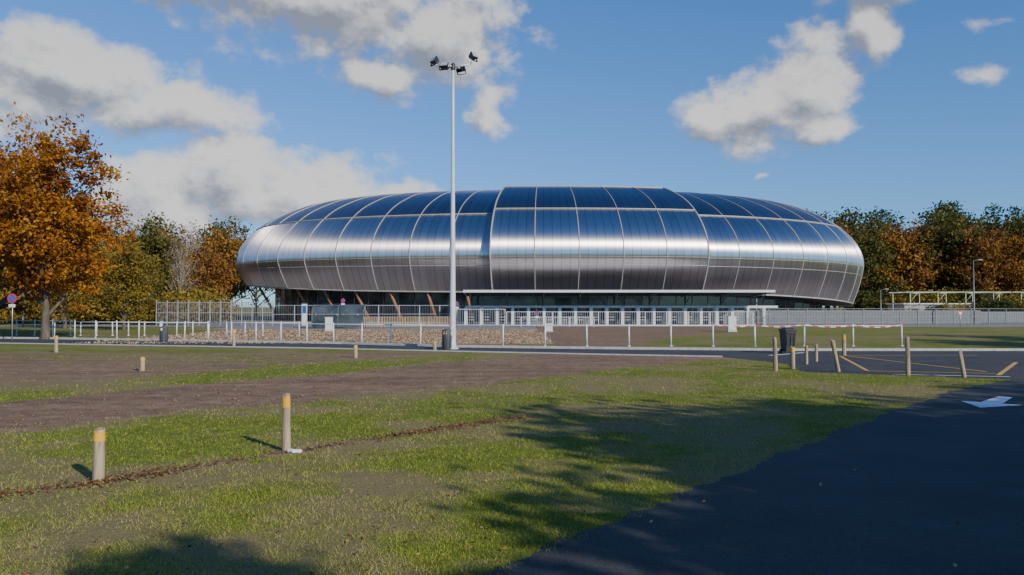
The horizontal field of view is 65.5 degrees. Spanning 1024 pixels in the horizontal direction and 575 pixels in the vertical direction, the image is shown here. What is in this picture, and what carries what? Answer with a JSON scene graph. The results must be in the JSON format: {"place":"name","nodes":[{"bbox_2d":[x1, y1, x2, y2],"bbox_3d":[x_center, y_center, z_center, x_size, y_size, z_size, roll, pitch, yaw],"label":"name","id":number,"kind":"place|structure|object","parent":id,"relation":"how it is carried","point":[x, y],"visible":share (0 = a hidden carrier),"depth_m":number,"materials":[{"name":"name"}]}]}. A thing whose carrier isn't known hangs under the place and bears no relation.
{"place":"outdoors","nodes":[
{"label":"outdoors","id":0,"kind":"place"},
{"bbox_2d":[0,307,1023,574],"bbox_3d":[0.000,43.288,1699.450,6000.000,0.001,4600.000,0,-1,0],"label":"ground","id":1,"kind":"structure","parent":0,"point":[500,367],"depth_m":14.64,"materials":[{"name":"green plant"}]},
{"bbox_2d":[22,294,23,326],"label":"street lamp","id":2,"kind":"object","parent":1,"relation":"on","point":[23,313],"visible":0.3,"depth_m":87.90,"materials":[{"name":"grey metal"}]},
{"bbox_2d":[0,319,71,335],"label":"steel railing","id":3,"kind":"object","parent":1,"relation":"on","point":[35,320],"visible":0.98,"depth_m":61.05,"materials":[{"name":"metal"}]},
{"bbox_2d":[0,101,79,314],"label":"oak tree","id":4,"kind":"object","parent":1,"relation":"on","point":[20,308],"visible":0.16,"depth_m":59.39,"materials":[{"name":"orange plant"}]},
{"bbox_2d":[54,335,57,351],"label":"wooden bollard","id":5,"kind":"object","parent":1,"relation":"on","point":[56,343],"visible":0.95,"depth_m":38.38,"materials":[{"name":"yellow paint"}]},
{"bbox_2d":[19,227,109,327],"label":"yellow tree","id":6,"kind":"object","parent":1,"relation":"on","point":[62,311],"visible":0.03,"depth_m":81.71,"materials":[{"name":"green plant"}]},
{"bbox_2d":[0,109,136,338],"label":"oak tree","id":7,"kind":"object","parent":1,"relation":"on","point":[45,214],"visible":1,"depth_m":53.28,"materials":[{"name":"orange plant"}]},
{"bbox_2d":[92,427,105,481],"bbox_3d":[-5.216,2.153,10.049,0.157,0.781,0.146,0,-1,0],"label":"wooden bollard","id":8,"kind":"object","parent":1,"relation":"on","point":[99,447],"visible":0.92,"depth_m":10.00,"materials":[{"name":"yellow paint"}]},
{"bbox_2d":[92,237,164,329],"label":"yellow tree","id":9,"kind":"object","parent":1,"relation":"on","point":[129,263],"visible":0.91,"depth_m":75.67,"materials":[{"name":"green plant"}]},
{"bbox_2d":[0,210,274,324],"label":"distant woodland","id":10,"kind":"object","parent":1,"relation":"on","point":[206,271],"visible":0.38,"depth_m":108.14,"materials":[{"name":"green plant"}]},
{"bbox_2d":[104,240,172,324],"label":"yellow tree","id":11,"kind":"object","parent":1,"relation":"on","point":[155,265],"visible":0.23,"depth_m":97.68,"materials":[{"name":"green plant"}]},
{"bbox_2d":[139,357,144,370],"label":"wooden bollard","id":12,"kind":"object","parent":1,"relation":"on","point":[142,364],"visible":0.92,"depth_m":27.27,"materials":[{"name":"yellow paint"}]},
{"bbox_2d":[79,321,299,335],"bbox_3d":[-24.497,3.116,60.486,17.209,1.096,0.268,0,-1,3],"label":"steel railing","id":13,"kind":"object","parent":1,"relation":"on","point":[144,322],"visible":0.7,"depth_m":60.52,"materials":[{"name":"metal"}]},
{"bbox_2d":[156,300,273,325],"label":"security fence","id":14,"kind":"object","parent":1,"relation":"on","point":[231,312],"visible":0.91,"depth_m":93.92,"materials":[{"name":"grey metal"}]},
{"bbox_2d":[232,329,235,345],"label":"wooden bollard","id":15,"kind":"object","parent":1,"relation":"on","point":[234,338],"visible":0.91,"depth_m":44.57,"materials":[{"name":"yellow paint"}]},
{"bbox_2d":[54,320,448,343],"bbox_3d":[-18.095,2.820,51.341,32.377,1.246,0.698,-1,-2,23],"label":"steel railing","id":16,"kind":"object","parent":1,"relation":"on","point":[208,322],"visible":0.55,"depth_m":50.72,"materials":[{"name":"metal"}]},
{"bbox_2d":[282,393,290,451],"bbox_3d":[-3.441,2.100,12.156,0.140,0.989,0.136,0,-1,0],"label":"wooden bollard","id":17,"kind":"object","parent":1,"relation":"on","point":[286,434],"visible":0.9,"depth_m":12.11,"materials":[{"name":"yellow paint"}]},
{"bbox_2d":[287,449,301,452],"bbox_3d":[-3.284,2.455,11.987,0.252,0.050,0.115,0,-1,13],"label":"crumpled paper","id":18,"kind":"object","parent":1,"relation":"on","point":[294,450],"visible":1,"depth_m":11.96,"materials":[{"name":"white paper"}]},
{"bbox_2d":[302,303,307,326],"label":"information totem","id":19,"kind":"object","parent":1,"relation":"on","point":[304,312],"visible":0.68,"depth_m":85.88,"materials":[{"name":"white paint"}]},
{"bbox_2d":[64,329,555,343],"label":"stones","id":20,"kind":"object","parent":1,"relation":"on","point":[292,332],"visible":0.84,"depth_m":57.84,"materials":[{"name":"beige stone"}]},
{"bbox_2d":[324,317,332,331],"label":"utility cabinet","id":21,"kind":"object","parent":1,"relation":"on","point":[328,324],"visible":0.94,"depth_m":70.73,"materials":[{"name":"white metal"}]},
{"bbox_2d":[312,304,365,328],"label":"bicycle shelter","id":22,"kind":"object","parent":1,"relation":"on","point":[318,320],"visible":0.95,"depth_m":80.42,"materials":[{"name":"clear glass"}]},
{"bbox_2d":[0,353,699,453],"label":"soil clods","id":23,"kind":"object","parent":1,"relation":"on","point":[301,395],"visible":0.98,"depth_m":19.86,"materials":[{"name":"soil"}]},
{"bbox_2d":[354,345,357,357],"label":"wooden bollard","id":24,"kind":"object","parent":1,"relation":"on","point":[355,352],"visible":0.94,"depth_m":34.27,"materials":[{"name":"yellow paint"}]},
{"bbox_2d":[0,342,721,356],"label":"kerb","id":25,"kind":"structure","parent":1,"relation":"on","point":[383,349],"depth_m":40.15,"materials":[{"name":"concrete"}]},
{"bbox_2d":[273,305,459,324],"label":"security fence","id":26,"kind":"object","parent":1,"relation":"on","point":[276,314],"visible":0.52,"depth_m":97.37,"materials":[{"name":"grey metal"}]},
{"bbox_2d":[258,287,474,321],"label":"raking columns","id":27,"kind":"structure","parent":1,"relation":"on","point":[358,298],"depth_m":116.28,"materials":[{"name":"brown wood"}]},
{"bbox_2d":[336,316,448,327],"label":"chestnut paling fence","id":28,"kind":"object","parent":1,"relation":"on","point":[410,324],"visible":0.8,"depth_m":85.20,"materials":[{"name":"grey wood"}]},
{"bbox_2d":[456,301,458,326],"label":"road sign","id":29,"kind":"object","parent":1,"relation":"on","point":[457,303],"visible":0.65,"depth_m":87.91,"materials":[{"name":"metal"}]},
{"bbox_2d":[462,309,501,325],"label":"white barrier fence","id":30,"kind":"object","parent":1,"relation":"on","point":[480,317],"visible":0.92,"depth_m":91.43,"materials":[{"name":"metal"}]},
{"bbox_2d":[460,344,517,345],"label":"red paving","id":31,"kind":"structure","parent":1,"relation":"on","point":[484,344],"depth_m":46.16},
{"bbox_2d":[0,352,1008,574],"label":"fallen leaves","id":32,"kind":"object","parent":1,"relation":"on","point":[109,478],"visible":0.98,"depth_m":10.16,"materials":[{"name":"brown plant"}]},
{"bbox_2d":[0,337,1023,350],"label":"kerb","id":33,"kind":"structure","parent":1,"relation":"on","point":[750,349],"depth_m":41.54,"materials":[{"name":"concrete"}]},
{"bbox_2d":[544,323,552,331],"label":"utility cabinet","id":34,"kind":"object","parent":1,"relation":"on","point":[549,328],"visible":0.89,"depth_m":69.72,"materials":[{"name":"white metal"}]},
{"bbox_2d":[526,317,590,326],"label":"white barrier fence","id":35,"kind":"object","parent":1,"relation":"on","point":[557,320],"visible":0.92,"depth_m":87.42,"materials":[{"name":"metal"}]},
{"bbox_2d":[506,312,621,324],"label":"white barrier fence","id":36,"kind":"object","parent":1,"relation":"on","point":[552,317],"visible":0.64,"depth_m":90.92,"materials":[{"name":"metal"}]},
{"bbox_2d":[463,290,777,324],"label":"entrance canopy","id":37,"kind":"object","parent":1,"relation":"on","point":[611,311],"visible":0.81,"depth_m":96.87,"materials":[{"name":"white metal"}]},
{"bbox_2d":[502,324,755,345],"bbox_3d":[6.500,2.648,44.249,14.180,1.246,0.180,0,-1,0],"label":"steel railing","id":38,"kind":"object","parent":1,"relation":"on","point":[628,325],"visible":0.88,"depth_m":44.24,"materials":[{"name":"grey metal"}]},
{"bbox_2d":[623,312,752,324],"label":"white barrier fence","id":39,"kind":"object","parent":1,"relation":"on","point":[709,318],"visible":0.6,"depth_m":91.23,"materials":[{"name":"metal"}]},
{"bbox_2d":[726,316,736,331],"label":"utility cabinet","id":40,"kind":"object","parent":1,"relation":"on","point":[731,320],"visible":1,"depth_m":69.73,"materials":[{"name":"white metal"}]},
{"bbox_2d":[773,337,777,370],"bbox_3d":[9.040,2.330,27.353,0.164,1.264,0.154,0,-1,0],"label":"wooden bollard","id":41,"kind":"object","parent":1,"relation":"on","point":[775,364],"visible":0.96,"depth_m":27.30,"materials":[{"name":"yellow paint"}]},
{"bbox_2d":[790,346,794,368],"bbox_3d":[9.947,2.533,28.244,0.186,0.901,0.184,0,-1,0],"label":"wooden bollard","id":42,"kind":"object","parent":1,"relation":"on","point":[792,357],"visible":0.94,"depth_m":28.18,"materials":[{"name":"yellow paint"}]},
{"bbox_2d":[754,324,902,345],"bbox_3d":[17.650,2.652,44.399,8.485,1.246,0.180,0,-1,-2],"label":"steel railing","id":43,"kind":"object","parent":1,"relation":"on","point":[830,325],"visible":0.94,"depth_m":44.40,"materials":[{"name":"metal"}]},
{"bbox_2d":[714,324,902,327],"bbox_3d":[16.501,2.112,44.215,10.602,0.225,0.094,0,-1,-1],"label":"barrier tape","id":44,"kind":"object","parent":43,"relation":"attached to","point":[805,324],"visible":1,"depth_m":44.16,"materials":[{"name":"white plastic"}]},
{"bbox_2d":[749,308,1005,324],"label":"security fence","id":45,"kind":"object","parent":1,"relation":"on","point":[896,316],"visible":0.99,"depth_m":97.02,"materials":[{"name":"grey metal"}]},
{"bbox_2d":[806,200,1023,311],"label":"distant woodland","id":46,"kind":"object","parent":1,"relation":"on","point":[944,248],"visible":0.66,"depth_m":172.57,"materials":[{"name":"green plant"}]},
{"bbox_2d":[889,292,1023,310],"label":"steel pergola","id":47,"kind":"object","parent":1,"relation":"on","point":[971,293],"visible":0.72,"depth_m":134.95,"materials":[{"name":"metal"}]},
{"bbox_2d":[957,311,963,326],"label":"yield sign","id":48,"kind":"object","parent":1,"relation":"on","point":[960,313],"visible":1,"depth_m":87.90,"materials":[{"name":"metal"}]},
{"bbox_2d":[973,259,981,323],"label":"street lamp","id":49,"kind":"object","parent":1,"relation":"on","point":[974,291],"visible":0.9,"depth_m":99.97,"materials":[{"name":"grey metal"}]},
{"bbox_2d":[1006,308,1023,323],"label":"security fence","id":50,"kind":"object","parent":1,"relation":"on","point":[1016,316],"visible":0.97,"depth_m":99.80,"materials":[{"name":"grey metal"}]},
{"bbox_2d":[0,339,1023,574],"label":"asphalt road","id":51,"kind":"structure","parent":0,"point":[893,503],"depth_m":8.93,"materials":[{"name":"grey asphalt"}]},
{"bbox_2d":[7,293,16,339],"bbox_3d":[-32.600,1.922,51.944,0.636,3.068,0.120,0,-1,0],"label":"no parking sign","id":52,"kind":"object","parent":51,"relation":"on","point":[12,298],"visible":1,"depth_m":51.92,"materials":[{"name":"metal"}]},
{"bbox_2d":[159,326,168,342],"bbox_3d":[-21.400,2.874,48.945,0.540,1.020,0.540,0,-1,0],"label":"litter bin","id":53,"kind":"object","parent":51,"relation":"on","point":[163,335],"visible":1,"depth_m":48.77,"materials":[{"name":"grey metal"}]},
{"bbox_2d":[442,329,451,349],"bbox_3d":[-3.350,2.653,40.848,0.540,1.071,0.540,0,-1,0],"label":"litter bin","id":54,"kind":"object","parent":51,"relation":"on","point":[446,341],"visible":1,"depth_m":40.68,"materials":[{"name":"grey metal"}]},
{"bbox_2d":[430,51,478,348],"bbox_3d":[-3.052,-4.570,41.778,2.485,15.557,1.307,0,-1,-13],"label":"floodlight mast","id":55,"kind":"object","parent":51,"relation":"on","point":[472,56],"visible":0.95,"depth_m":41.61,"materials":[{"name":"grey metal"}]},
{"bbox_2d":[778,328,796,352],"bbox_3d":[12.997,2.499,37.569,0.581,1.212,0.747,0,-1,-9],"label":"wheelie bin","id":56,"kind":"object","parent":51,"relation":"on","point":[787,338],"visible":0.87,"depth_m":37.28,"materials":[{"name":"plastic"}]},
{"bbox_2d":[805,345,807,363],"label":"wooden bollard","id":57,"kind":"object","parent":51,"relation":"on","point":[806,354],"visible":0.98,"depth_m":30.40,"materials":[{"name":"yellow paint"}]},
{"bbox_2d":[815,344,817,361],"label":"wooden bollard","id":58,"kind":"object","parent":51,"relation":"on","point":[816,352],"visible":0.94,"depth_m":31.90,"materials":[{"name":"yellow paint"}]},
{"bbox_2d":[830,339,840,371],"bbox_3d":[10.918,2.349,26.848,0.342,1.202,0.151,0,-1,0],"label":"wooden bollard","id":59,"kind":"object","parent":51,"relation":"on","point":[835,357],"visible":0.97,"depth_m":26.80,"materials":[{"name":"yellow paint"}]},
{"bbox_2d":[842,334,845,355],"bbox_3d":[14.899,2.629,35.750,0.173,1.072,0.170,0,-1,0],"label":"wooden bollard","id":60,"kind":"object","parent":51,"relation":"on","point":[843,344],"visible":0.94,"depth_m":35.68,"materials":[{"name":"yellow paint"}]},
{"bbox_2d":[771,352,1006,376],"bbox_3d":[19.835,2.882,28.592,21.445,0.001,11.777,-1,-2,27],"label":"road line marking","id":61,"kind":"object","parent":51,"relation":"on","point":[911,374],"visible":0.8,"depth_m":25.38,"materials":[{"name":"white paint"}]},
{"bbox_2d":[905,337,910,375],"bbox_3d":[12.694,2.248,25.555,0.147,1.340,0.140,0,-1,0],"label":"wooden bollard","id":62,"kind":"object","parent":51,"relation":"on","point":[907,353],"visible":0.99,"depth_m":25.50,"materials":[{"name":"yellow paint"}]},
{"bbox_2d":[840,356,1017,374],"bbox_3d":[16.525,2.941,31.216,6.562,0.008,11.512,0,-1,15],"label":"parking line marking","id":63,"kind":"object","parent":51,"relation":"on","point":[1002,371],"visible":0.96,"depth_m":28.72,"materials":[{"name":"yellow paint"}]},
{"bbox_2d":[957,350,966,376],"bbox_3d":[14.047,2.421,24.850,0.281,0.961,0.141,0,-1,0],"label":"wooden bollard","id":64,"kind":"object","parent":51,"relation":"on","point":[961,363],"visible":0.95,"depth_m":24.80,"materials":[{"name":"yellow paint"}]},
{"bbox_2d":[963,396,1015,407],"bbox_3d":[11.034,2.635,18.381,2.681,0.001,1.190,3,-3,-65],"label":"road arrow marking","id":65,"kind":"object","parent":51,"relation":"on","point":[996,401],"visible":1,"depth_m":18.22,"materials":[{"name":"white paint"}]},
{"bbox_2d":[0,0,1023,306],"label":"sky","id":66,"kind":"structure","parent":0,"point":[255,112],"materials":[{"name":"blue"}]},
{"bbox_2d":[275,289,851,321],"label":"glazed ground floor","id":67,"kind":"structure","parent":0,"point":[310,297],"depth_m":115.87,"materials":[{"name":"black glass"}]},
{"bbox_2d":[236,187,862,302],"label":"metal skin","id":68,"kind":"object","parent":67,"relation":"on","point":[557,234],"visible":0.88,"depth_m":111.19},
{"bbox_2d":[235,185,863,305],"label":"seam frames","id":69,"kind":"structure","parent":68,"relation":"on","point":[579,256],"depth_m":114.17,"materials":[{"name":"metal"}]},
{"bbox_2d":[723,311,979,323],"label":"concrete wall","id":70,"kind":"structure","parent":0,"point":[739,314],"depth_m":103.76,"materials":[{"name":"grey concrete"}]},
{"bbox_2d":[886,303,970,310],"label":"service building","id":71,"kind":"structure","parent":0,"point":[907,305],"depth_m":137.97,"materials":[{"name":"concrete"}]},
{"bbox_2d":[980,312,1023,321],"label":"concrete wall","id":72,"kind":"structure","parent":0,"point":[1021,319],"depth_m":111.75,"materials":[{"name":"grey concrete"}]}
]}

